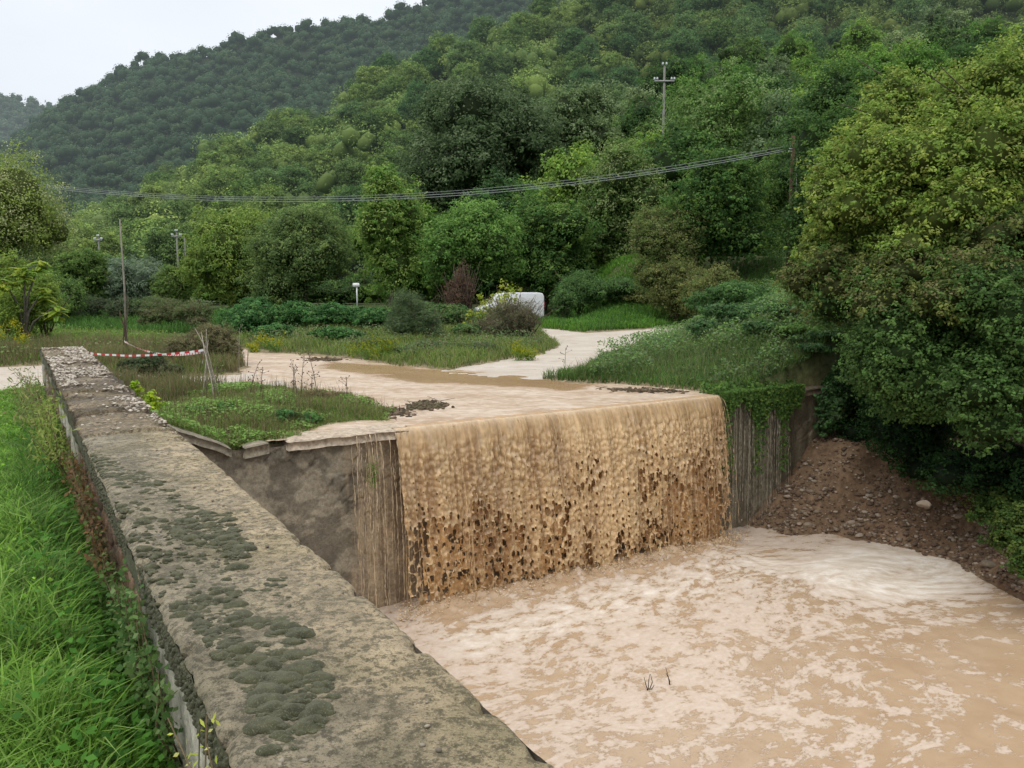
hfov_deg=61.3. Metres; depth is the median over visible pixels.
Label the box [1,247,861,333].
grass
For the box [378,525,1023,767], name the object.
pool
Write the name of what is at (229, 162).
pine tree
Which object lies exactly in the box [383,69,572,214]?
oak tree
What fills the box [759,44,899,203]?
locust tree
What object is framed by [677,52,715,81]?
broadleaf tree
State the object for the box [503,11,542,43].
pine tree
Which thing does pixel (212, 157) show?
pine tree
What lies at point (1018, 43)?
broadleaf tree
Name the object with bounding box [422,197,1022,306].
slope
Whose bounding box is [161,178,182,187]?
pine tree
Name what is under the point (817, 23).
pine tree
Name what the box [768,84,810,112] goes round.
broadleaf tree
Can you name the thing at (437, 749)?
grit
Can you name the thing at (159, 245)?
pine tree
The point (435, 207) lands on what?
broadleaf tree
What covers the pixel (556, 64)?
pine tree
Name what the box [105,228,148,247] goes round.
pine tree
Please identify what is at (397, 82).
pine tree
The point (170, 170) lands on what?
pine tree
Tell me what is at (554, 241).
maple tree
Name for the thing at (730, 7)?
pine tree
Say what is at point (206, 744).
wall plant
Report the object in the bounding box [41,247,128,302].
field tree
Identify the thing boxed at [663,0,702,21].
pine tree
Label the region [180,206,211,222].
pine tree
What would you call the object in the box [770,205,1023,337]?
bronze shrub
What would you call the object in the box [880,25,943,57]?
broadleaf tree
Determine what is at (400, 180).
pine tree
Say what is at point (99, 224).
pine tree
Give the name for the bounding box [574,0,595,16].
pine tree
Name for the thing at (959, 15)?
broadleaf tree
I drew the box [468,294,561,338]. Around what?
twiggy bush
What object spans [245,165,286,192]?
pine tree
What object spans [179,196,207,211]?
pine tree
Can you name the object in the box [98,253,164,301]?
olive tree
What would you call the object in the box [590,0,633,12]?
pine tree
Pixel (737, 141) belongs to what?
broadleaf tree
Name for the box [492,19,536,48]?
pine tree
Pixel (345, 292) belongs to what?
hedge
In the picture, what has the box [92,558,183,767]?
wall plant
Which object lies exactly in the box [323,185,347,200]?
pine tree
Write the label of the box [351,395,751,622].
waterfall
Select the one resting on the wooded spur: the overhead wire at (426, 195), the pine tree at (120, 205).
the pine tree at (120, 205)
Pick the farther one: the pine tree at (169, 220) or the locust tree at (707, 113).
the pine tree at (169, 220)
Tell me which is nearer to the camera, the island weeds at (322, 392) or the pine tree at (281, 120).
the island weeds at (322, 392)
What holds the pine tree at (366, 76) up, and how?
on the wooded spur
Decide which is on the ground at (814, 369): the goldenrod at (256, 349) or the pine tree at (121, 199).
the goldenrod at (256, 349)
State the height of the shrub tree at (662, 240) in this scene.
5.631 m
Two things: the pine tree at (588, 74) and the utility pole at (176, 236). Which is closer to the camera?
the utility pole at (176, 236)
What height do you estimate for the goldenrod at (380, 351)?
0.720 m
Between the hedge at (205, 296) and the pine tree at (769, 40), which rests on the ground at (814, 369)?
the hedge at (205, 296)
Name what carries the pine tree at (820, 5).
on the wooded spur
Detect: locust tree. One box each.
[653,55,791,152]
[656,136,783,273]
[751,133,794,255]
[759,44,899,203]
[772,85,868,263]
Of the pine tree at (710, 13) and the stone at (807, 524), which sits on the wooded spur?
the pine tree at (710, 13)
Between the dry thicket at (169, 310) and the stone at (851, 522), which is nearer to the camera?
the stone at (851, 522)
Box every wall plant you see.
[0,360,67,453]
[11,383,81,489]
[57,448,127,628]
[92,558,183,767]
[167,712,219,767]
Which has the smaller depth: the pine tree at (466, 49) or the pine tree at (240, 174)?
the pine tree at (240, 174)
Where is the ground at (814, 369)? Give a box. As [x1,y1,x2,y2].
[0,255,1023,767]
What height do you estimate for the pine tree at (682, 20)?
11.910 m
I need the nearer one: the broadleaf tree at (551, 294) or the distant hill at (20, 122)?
the broadleaf tree at (551, 294)
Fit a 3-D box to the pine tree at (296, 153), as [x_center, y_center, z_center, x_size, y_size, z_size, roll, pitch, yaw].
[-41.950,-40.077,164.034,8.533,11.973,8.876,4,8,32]
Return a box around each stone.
[803,522,812,526]
[846,520,855,524]
[916,500,931,507]
[954,513,964,518]
[981,560,995,568]
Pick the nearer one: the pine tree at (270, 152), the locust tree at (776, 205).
the locust tree at (776, 205)
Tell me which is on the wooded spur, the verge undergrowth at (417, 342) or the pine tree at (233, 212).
the pine tree at (233, 212)
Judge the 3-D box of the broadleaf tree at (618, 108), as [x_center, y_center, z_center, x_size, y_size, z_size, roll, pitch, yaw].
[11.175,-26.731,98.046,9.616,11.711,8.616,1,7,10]
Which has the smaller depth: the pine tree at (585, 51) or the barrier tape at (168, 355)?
the barrier tape at (168, 355)
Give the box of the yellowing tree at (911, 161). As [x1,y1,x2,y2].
[783,18,1023,299]
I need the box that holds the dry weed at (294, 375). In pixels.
[289,359,297,394]
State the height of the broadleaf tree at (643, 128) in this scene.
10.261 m
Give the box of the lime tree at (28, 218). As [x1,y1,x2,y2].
[0,134,95,289]
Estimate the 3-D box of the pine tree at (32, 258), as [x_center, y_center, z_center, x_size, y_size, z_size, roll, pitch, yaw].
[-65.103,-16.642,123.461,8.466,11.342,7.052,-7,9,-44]
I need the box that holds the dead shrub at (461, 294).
[434,259,481,306]
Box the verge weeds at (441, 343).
[350,337,495,353]
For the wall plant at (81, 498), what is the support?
attached to the parapet wall at (374, 723)
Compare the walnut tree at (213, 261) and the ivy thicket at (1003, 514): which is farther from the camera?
the walnut tree at (213, 261)
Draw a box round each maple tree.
[409,191,529,310]
[488,184,607,310]
[571,133,672,264]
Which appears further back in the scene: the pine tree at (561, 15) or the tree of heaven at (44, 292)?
the pine tree at (561, 15)
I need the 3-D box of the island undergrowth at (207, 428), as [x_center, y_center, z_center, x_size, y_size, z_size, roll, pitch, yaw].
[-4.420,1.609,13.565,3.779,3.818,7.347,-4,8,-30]
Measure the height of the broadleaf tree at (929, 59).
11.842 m
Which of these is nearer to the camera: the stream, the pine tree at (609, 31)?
the stream
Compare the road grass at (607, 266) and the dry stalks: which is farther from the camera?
the road grass at (607, 266)
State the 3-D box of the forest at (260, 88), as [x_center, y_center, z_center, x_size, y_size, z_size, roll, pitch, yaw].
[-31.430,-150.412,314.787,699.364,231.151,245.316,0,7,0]
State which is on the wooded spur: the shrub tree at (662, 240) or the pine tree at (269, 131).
the pine tree at (269, 131)
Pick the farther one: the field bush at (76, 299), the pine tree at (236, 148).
the pine tree at (236, 148)
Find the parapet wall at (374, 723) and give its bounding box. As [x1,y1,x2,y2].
[40,347,553,767]
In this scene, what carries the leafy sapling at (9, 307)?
on the ground at (814, 369)
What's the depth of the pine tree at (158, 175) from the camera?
189.23 m
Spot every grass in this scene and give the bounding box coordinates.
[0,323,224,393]
[0,393,136,684]
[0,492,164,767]
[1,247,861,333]
[156,384,395,449]
[231,305,559,369]
[540,256,863,503]
[541,254,704,331]
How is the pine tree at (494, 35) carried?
on the wooded spur
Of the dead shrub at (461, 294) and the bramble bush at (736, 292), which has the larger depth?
the dead shrub at (461, 294)
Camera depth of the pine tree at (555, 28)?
185.70 m
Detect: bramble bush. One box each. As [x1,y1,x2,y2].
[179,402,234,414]
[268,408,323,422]
[390,300,484,336]
[545,265,652,318]
[620,254,746,321]
[656,301,863,438]
[682,279,804,320]
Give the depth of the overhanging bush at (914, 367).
11.88 m
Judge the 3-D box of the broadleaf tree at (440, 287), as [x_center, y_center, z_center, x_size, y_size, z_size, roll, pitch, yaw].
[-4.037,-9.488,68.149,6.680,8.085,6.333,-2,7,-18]
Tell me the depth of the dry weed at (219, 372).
13.47 m
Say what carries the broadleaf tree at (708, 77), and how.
on the slope
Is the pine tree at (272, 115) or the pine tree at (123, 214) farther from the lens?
the pine tree at (272, 115)
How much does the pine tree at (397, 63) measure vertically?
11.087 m
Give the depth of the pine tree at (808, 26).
157.94 m
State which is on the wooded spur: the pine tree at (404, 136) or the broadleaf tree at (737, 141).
the pine tree at (404, 136)
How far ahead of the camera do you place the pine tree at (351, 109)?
174.16 m
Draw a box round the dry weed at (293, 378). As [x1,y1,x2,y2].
[291,364,297,390]
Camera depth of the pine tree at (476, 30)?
195.72 m
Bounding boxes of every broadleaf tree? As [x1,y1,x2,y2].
[342,199,446,304]
[354,255,441,291]
[361,197,453,254]
[428,278,451,295]
[432,194,460,214]
[436,163,532,303]
[514,173,554,297]
[529,145,608,276]
[532,139,605,186]
[537,140,602,186]
[593,115,628,162]
[605,96,626,119]
[610,81,673,128]
[615,93,678,138]
[624,108,680,144]
[629,127,664,151]
[632,51,707,100]
[636,120,731,198]
[655,86,675,101]
[662,70,719,115]
[664,118,727,146]
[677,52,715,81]
[695,128,761,167]
[702,60,740,86]
[710,32,772,69]
[710,57,756,86]
[721,68,795,103]
[731,81,810,169]
[741,58,767,78]
[745,48,770,67]
[751,51,804,85]
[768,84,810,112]
[769,29,821,69]
[777,69,817,95]
[786,54,827,79]
[792,67,816,84]
[803,60,859,90]
[824,15,887,63]
[825,43,912,88]
[850,32,915,56]
[854,38,926,65]
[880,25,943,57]
[880,27,915,42]
[891,32,955,84]
[904,0,972,39]
[911,15,974,55]
[933,42,983,73]
[942,35,1000,57]
[943,43,999,73]
[947,6,983,27]
[957,14,1012,45]
[979,28,1023,63]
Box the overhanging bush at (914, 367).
[803,244,1023,458]
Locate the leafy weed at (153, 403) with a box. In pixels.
[129,380,165,409]
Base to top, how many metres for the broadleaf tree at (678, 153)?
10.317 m
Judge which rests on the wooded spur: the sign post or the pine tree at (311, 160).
the pine tree at (311, 160)
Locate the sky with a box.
[0,0,426,106]
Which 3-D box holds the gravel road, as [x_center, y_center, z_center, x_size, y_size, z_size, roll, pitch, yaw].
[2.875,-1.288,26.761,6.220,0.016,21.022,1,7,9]
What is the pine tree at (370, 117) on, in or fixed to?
on the wooded spur
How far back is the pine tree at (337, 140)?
166.02 m
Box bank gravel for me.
[752,410,1023,597]
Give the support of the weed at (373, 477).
attached to the weir wall at (301, 488)
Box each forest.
[0,0,659,269]
[0,92,56,140]
[65,0,1023,269]
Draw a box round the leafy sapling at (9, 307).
[0,243,75,338]
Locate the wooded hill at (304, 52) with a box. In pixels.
[27,0,581,268]
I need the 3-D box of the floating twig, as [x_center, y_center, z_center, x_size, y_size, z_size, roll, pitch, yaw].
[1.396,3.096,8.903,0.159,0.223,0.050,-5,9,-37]
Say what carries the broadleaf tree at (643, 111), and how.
on the slope
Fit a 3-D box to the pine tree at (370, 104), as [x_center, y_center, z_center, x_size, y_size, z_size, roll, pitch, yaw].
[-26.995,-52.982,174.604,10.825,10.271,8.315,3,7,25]
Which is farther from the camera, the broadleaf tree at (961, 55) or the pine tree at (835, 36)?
the pine tree at (835, 36)
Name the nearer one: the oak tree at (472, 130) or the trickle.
the trickle
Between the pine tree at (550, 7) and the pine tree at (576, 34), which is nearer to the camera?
the pine tree at (576, 34)
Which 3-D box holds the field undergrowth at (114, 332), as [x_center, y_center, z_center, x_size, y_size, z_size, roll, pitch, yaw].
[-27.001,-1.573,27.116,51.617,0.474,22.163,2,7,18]
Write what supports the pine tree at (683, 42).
on the wooded spur
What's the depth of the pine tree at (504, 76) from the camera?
168.09 m
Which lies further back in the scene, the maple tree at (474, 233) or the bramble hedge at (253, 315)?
the maple tree at (474, 233)
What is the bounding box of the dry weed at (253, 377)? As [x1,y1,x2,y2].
[248,360,261,392]
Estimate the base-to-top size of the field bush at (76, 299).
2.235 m
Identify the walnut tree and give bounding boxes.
[169,205,279,308]
[233,202,357,306]
[352,161,427,306]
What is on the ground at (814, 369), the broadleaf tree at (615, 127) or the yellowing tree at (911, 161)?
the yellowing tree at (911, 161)
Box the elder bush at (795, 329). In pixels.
[773,323,849,334]
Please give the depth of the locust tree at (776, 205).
47.47 m
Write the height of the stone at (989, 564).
0.120 m
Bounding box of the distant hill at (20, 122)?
[0,107,42,131]
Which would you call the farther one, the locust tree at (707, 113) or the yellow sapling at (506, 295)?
the locust tree at (707, 113)
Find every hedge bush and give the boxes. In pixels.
[63,294,141,318]
[122,295,179,313]
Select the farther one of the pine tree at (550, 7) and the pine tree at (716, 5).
the pine tree at (550, 7)
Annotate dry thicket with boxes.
[116,351,185,380]
[136,295,217,327]
[159,320,244,360]
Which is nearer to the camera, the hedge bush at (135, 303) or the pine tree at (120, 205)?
the hedge bush at (135, 303)
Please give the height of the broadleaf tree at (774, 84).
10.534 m
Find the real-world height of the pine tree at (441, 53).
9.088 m
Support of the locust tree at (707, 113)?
on the slope
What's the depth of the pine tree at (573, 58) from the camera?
170.71 m
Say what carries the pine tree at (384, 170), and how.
on the wooded spur
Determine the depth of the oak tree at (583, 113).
75.19 m
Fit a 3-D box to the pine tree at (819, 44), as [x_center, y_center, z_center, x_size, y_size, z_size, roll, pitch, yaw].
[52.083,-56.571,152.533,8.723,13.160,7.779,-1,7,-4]
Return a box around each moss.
[80,440,341,767]
[931,427,996,521]
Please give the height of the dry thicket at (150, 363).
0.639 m
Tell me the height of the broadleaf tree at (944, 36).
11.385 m
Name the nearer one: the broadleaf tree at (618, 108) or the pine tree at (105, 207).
the broadleaf tree at (618, 108)
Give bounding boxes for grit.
[99,437,474,764]
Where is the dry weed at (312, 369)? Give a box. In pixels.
[305,345,317,396]
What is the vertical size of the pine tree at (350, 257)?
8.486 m
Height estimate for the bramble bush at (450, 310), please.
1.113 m
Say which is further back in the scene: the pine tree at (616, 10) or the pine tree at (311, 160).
the pine tree at (616, 10)
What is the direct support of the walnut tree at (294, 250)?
on the ground at (814, 369)
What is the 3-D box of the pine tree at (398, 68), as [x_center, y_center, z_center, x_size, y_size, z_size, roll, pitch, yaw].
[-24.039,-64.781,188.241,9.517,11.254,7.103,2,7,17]
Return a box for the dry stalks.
[118,368,394,444]
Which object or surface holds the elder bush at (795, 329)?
on the ground at (814, 369)
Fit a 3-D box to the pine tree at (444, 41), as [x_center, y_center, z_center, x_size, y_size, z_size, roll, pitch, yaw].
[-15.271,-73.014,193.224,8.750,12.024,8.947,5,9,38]
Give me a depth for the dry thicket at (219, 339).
19.10 m
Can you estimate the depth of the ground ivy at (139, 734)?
2.90 m
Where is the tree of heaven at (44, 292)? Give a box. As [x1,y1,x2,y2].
[0,259,69,337]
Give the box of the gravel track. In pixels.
[0,366,298,389]
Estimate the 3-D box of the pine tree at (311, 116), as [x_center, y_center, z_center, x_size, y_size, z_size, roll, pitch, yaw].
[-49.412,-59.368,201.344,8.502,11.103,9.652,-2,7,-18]
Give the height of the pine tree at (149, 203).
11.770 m
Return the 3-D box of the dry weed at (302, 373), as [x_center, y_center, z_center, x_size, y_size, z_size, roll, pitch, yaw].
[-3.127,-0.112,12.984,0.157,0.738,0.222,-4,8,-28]
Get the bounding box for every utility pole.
[93,234,102,250]
[171,229,181,267]
[653,62,675,135]
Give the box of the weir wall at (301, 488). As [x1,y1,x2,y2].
[171,385,824,607]
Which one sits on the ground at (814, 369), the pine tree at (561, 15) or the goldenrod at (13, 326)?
the goldenrod at (13, 326)
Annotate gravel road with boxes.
[442,326,681,379]
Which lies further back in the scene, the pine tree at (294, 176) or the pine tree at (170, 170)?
the pine tree at (170, 170)
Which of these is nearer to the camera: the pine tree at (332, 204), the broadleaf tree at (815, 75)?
the broadleaf tree at (815, 75)
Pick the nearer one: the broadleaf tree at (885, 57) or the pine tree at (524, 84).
the broadleaf tree at (885, 57)
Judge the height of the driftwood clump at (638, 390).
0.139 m
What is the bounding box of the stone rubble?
[41,346,175,440]
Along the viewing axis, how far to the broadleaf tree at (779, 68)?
93.80 m
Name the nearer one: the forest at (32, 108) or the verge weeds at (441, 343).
the verge weeds at (441, 343)
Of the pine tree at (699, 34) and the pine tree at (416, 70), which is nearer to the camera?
the pine tree at (699, 34)
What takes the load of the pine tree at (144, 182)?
on the wooded spur
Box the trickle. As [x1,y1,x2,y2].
[732,399,790,529]
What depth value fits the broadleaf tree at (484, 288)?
55.37 m
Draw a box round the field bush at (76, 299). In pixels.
[2,273,97,322]
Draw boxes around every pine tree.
[24,231,75,275]
[66,218,79,230]
[68,222,138,257]
[70,217,112,238]
[76,201,101,219]
[98,188,133,210]
[98,202,116,214]
[98,203,117,226]
[104,202,151,230]
[104,252,130,265]
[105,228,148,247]
[109,202,124,211]
[111,217,160,240]
[111,243,141,262]
[127,179,185,205]
[136,219,195,267]
[137,194,180,214]
[138,170,173,186]
[143,216,179,231]
[144,170,177,186]
[148,193,204,224]
[154,161,185,178]
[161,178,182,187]
[162,219,203,237]
[165,181,196,201]
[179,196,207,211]
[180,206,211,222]
[181,160,196,179]
[188,165,239,206]
[193,148,233,178]
[194,163,233,182]
[205,129,240,152]
[208,193,264,218]
[212,136,258,164]
[220,154,243,169]
[222,203,262,218]
[225,177,272,205]
[227,164,252,190]
[238,155,276,173]
[241,177,293,215]
[244,138,260,157]
[245,153,275,173]
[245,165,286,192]
[249,117,286,146]
[257,106,296,123]
[257,145,276,157]
[272,142,305,167]
[273,159,324,200]
[277,114,311,128]
[278,115,295,128]
[279,124,311,148]
[286,108,314,122]
[296,197,342,224]
[299,143,338,179]
[303,143,326,158]
[308,115,338,136]
[320,195,359,209]
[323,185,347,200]
[325,133,358,162]
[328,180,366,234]
[332,152,367,191]
[333,97,366,128]
[333,241,358,278]
[345,82,377,102]
[350,108,393,153]
[354,65,387,88]
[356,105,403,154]
[358,160,404,191]
[359,98,389,113]
[363,141,409,173]
[363,172,410,191]
[371,50,401,74]
[372,78,398,100]
[377,129,403,150]
[384,72,411,98]
[385,59,409,79]
[387,129,419,149]
[388,59,431,83]
[389,56,405,72]
[389,143,417,152]
[394,77,437,121]
[395,94,408,126]
[405,117,430,134]
[411,45,446,77]
[428,30,457,80]
[431,44,447,79]
[442,35,485,77]
[449,61,482,91]
[466,15,499,46]
[477,49,517,84]
[487,25,512,47]
[490,71,510,92]
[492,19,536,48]
[495,43,517,64]
[497,33,530,50]
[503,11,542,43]
[504,74,530,105]
[518,66,536,79]
[519,49,559,69]
[528,0,561,16]
[528,12,555,47]
[532,90,558,112]
[534,3,555,17]
[540,56,559,72]
[546,63,576,92]
[547,18,573,39]
[549,4,577,38]
[554,24,592,57]
[557,51,587,71]
[558,0,584,20]
[561,62,602,92]
[572,44,601,66]
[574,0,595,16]
[574,35,601,60]
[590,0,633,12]
[590,5,605,16]
[593,21,625,53]
[597,1,630,22]
[598,86,625,105]
[599,50,625,82]
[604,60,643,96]
[608,30,640,57]
[610,82,630,93]
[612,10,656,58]
[614,89,634,103]
[650,39,671,52]
[652,9,705,42]
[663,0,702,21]
[665,25,703,60]
[665,26,714,57]
[695,7,725,20]
[697,0,728,16]
[698,55,713,73]
[700,15,740,56]
[723,2,741,17]
[728,0,774,16]
[729,1,769,32]
[732,13,764,42]
[753,29,779,56]
[755,25,782,41]
[767,32,810,61]
[772,0,799,10]
[782,14,825,36]
[789,20,826,46]
[798,26,830,62]
[806,0,828,18]
[823,22,852,49]
[824,0,865,12]
[831,2,855,18]
[840,9,882,31]
[847,11,877,30]
[881,0,932,28]
[890,24,914,38]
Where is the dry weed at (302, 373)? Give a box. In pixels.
[298,355,308,394]
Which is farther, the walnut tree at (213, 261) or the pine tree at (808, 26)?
the pine tree at (808, 26)
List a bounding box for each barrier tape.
[89,349,202,356]
[124,341,202,355]
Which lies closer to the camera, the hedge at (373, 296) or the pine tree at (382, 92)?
the hedge at (373, 296)
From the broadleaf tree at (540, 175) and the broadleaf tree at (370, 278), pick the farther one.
the broadleaf tree at (540, 175)
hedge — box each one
[30,266,90,294]
[184,282,233,304]
[214,294,393,340]
[301,269,375,304]
[349,267,441,303]
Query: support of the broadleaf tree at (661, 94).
on the slope
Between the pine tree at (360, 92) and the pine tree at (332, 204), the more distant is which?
the pine tree at (360, 92)
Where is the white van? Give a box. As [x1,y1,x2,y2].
[473,292,545,317]
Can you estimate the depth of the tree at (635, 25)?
177.86 m
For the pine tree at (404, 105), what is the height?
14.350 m
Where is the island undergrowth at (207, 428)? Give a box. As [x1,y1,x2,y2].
[140,381,394,446]
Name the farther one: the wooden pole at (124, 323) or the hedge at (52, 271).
the hedge at (52, 271)
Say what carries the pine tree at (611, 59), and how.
on the wooded spur
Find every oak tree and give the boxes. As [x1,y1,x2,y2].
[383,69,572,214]
[535,73,624,181]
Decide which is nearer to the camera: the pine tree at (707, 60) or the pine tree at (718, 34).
the pine tree at (707, 60)
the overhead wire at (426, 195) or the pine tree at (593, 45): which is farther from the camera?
the pine tree at (593, 45)
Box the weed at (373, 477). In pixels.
[365,451,378,490]
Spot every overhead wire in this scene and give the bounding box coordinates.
[38,149,785,199]
[39,151,783,201]
[42,147,780,196]
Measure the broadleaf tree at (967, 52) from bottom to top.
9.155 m
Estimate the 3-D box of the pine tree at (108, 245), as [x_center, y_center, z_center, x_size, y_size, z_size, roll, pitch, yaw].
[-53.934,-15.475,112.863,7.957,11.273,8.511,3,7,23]
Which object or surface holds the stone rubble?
on the parapet wall at (374, 723)
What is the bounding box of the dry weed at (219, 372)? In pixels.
[211,360,223,389]
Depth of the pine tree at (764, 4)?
174.37 m
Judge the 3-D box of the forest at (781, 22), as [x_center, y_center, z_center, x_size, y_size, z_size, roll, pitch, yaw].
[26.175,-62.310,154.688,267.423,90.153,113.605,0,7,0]
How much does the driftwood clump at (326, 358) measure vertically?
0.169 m
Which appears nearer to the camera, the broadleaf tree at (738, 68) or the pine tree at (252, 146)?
the broadleaf tree at (738, 68)
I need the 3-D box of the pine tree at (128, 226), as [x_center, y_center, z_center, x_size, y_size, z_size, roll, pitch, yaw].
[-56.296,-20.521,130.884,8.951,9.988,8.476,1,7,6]
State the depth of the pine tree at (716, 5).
179.69 m
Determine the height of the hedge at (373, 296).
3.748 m
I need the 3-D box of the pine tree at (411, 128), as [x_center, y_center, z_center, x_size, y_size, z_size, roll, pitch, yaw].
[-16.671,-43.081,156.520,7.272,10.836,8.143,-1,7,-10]
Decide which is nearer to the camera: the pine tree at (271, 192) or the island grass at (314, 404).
the island grass at (314, 404)
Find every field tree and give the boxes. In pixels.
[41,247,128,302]
[146,262,201,303]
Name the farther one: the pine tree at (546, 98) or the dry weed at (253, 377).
the pine tree at (546, 98)
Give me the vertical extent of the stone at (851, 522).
0.070 m
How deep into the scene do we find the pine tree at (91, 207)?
192.74 m
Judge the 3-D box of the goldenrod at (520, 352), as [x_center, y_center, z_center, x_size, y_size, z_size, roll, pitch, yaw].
[0.275,-0.739,20.624,0.803,0.649,0.640,0,7,0]
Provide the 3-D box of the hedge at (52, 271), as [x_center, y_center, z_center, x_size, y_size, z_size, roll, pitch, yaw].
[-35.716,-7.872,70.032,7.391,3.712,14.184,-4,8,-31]
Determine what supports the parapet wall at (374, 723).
on the ground at (814, 369)
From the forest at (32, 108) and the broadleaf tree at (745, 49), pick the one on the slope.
the broadleaf tree at (745, 49)
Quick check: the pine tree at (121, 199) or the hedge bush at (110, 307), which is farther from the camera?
the pine tree at (121, 199)
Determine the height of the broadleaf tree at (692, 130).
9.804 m
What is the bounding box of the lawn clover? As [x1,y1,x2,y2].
[0,383,158,765]
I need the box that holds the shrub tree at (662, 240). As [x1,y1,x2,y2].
[623,199,716,277]
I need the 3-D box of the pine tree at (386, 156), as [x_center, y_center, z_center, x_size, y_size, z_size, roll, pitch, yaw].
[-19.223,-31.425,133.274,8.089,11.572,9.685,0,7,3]
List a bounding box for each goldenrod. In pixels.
[0,317,31,349]
[246,329,287,352]
[347,333,402,360]
[507,340,539,360]
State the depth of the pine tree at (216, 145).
182.35 m
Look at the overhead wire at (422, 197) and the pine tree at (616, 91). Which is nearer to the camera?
the overhead wire at (422, 197)
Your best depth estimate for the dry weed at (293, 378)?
13.08 m
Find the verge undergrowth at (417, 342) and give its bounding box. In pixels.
[237,302,549,363]
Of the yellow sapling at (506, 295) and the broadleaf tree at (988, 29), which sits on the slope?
the broadleaf tree at (988, 29)
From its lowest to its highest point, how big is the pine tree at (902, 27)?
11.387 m
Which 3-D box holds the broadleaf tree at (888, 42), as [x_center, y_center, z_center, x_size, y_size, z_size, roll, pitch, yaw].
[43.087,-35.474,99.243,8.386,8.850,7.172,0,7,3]
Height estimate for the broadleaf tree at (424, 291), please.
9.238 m
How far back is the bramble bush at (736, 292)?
23.15 m
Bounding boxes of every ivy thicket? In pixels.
[823,356,1023,498]
[962,484,1023,579]
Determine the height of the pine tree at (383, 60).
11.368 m
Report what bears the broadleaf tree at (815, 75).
on the slope
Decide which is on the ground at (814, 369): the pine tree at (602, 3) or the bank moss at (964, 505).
the bank moss at (964, 505)
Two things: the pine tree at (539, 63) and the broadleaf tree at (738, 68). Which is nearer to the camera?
the broadleaf tree at (738, 68)
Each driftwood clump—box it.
[296,355,351,361]
[377,402,429,420]
[402,396,454,410]
[596,386,689,393]
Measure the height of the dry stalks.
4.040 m
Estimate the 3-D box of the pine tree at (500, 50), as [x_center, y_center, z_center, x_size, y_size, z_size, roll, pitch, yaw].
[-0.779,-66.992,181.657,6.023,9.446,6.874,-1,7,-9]
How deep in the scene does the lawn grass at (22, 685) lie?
2.85 m
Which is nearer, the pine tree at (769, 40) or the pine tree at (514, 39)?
the pine tree at (769, 40)
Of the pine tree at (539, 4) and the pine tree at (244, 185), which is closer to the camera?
the pine tree at (244, 185)
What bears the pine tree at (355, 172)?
on the wooded spur
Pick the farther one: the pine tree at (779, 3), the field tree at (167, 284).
the pine tree at (779, 3)
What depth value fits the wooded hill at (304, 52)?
387.03 m
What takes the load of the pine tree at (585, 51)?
on the wooded spur
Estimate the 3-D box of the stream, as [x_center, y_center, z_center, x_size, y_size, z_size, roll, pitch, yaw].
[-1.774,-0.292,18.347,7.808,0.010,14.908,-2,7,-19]
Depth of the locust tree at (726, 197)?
39.96 m
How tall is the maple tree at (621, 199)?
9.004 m
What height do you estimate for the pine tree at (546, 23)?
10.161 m
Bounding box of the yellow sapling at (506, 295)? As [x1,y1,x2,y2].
[454,278,521,323]
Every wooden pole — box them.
[119,219,127,347]
[786,135,797,268]
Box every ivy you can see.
[0,422,174,767]
[699,377,805,488]
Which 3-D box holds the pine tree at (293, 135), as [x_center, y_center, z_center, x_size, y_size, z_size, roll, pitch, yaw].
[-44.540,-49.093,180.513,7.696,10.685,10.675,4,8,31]
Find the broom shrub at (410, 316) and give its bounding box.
[378,286,450,337]
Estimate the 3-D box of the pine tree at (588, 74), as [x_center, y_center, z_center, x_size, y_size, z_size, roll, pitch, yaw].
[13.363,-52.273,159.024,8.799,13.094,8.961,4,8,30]
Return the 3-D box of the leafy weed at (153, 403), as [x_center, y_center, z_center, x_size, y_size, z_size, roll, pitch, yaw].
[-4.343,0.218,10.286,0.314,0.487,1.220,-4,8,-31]
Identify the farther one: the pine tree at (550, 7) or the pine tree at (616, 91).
the pine tree at (550, 7)
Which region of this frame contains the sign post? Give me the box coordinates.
[353,283,358,305]
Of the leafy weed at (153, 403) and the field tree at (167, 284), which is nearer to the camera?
the leafy weed at (153, 403)
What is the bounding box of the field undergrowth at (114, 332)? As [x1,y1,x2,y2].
[0,323,223,385]
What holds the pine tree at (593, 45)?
on the wooded spur
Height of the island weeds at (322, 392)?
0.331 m
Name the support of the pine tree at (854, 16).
on the wooded spur
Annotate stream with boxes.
[240,349,718,441]
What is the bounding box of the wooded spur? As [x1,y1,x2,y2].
[328,0,1023,281]
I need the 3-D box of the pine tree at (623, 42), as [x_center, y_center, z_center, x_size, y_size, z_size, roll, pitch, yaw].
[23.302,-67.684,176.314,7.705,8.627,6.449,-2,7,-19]
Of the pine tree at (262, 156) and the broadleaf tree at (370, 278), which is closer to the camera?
the broadleaf tree at (370, 278)
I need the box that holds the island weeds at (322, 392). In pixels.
[303,389,374,405]
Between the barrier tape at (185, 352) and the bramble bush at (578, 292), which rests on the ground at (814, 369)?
the bramble bush at (578, 292)

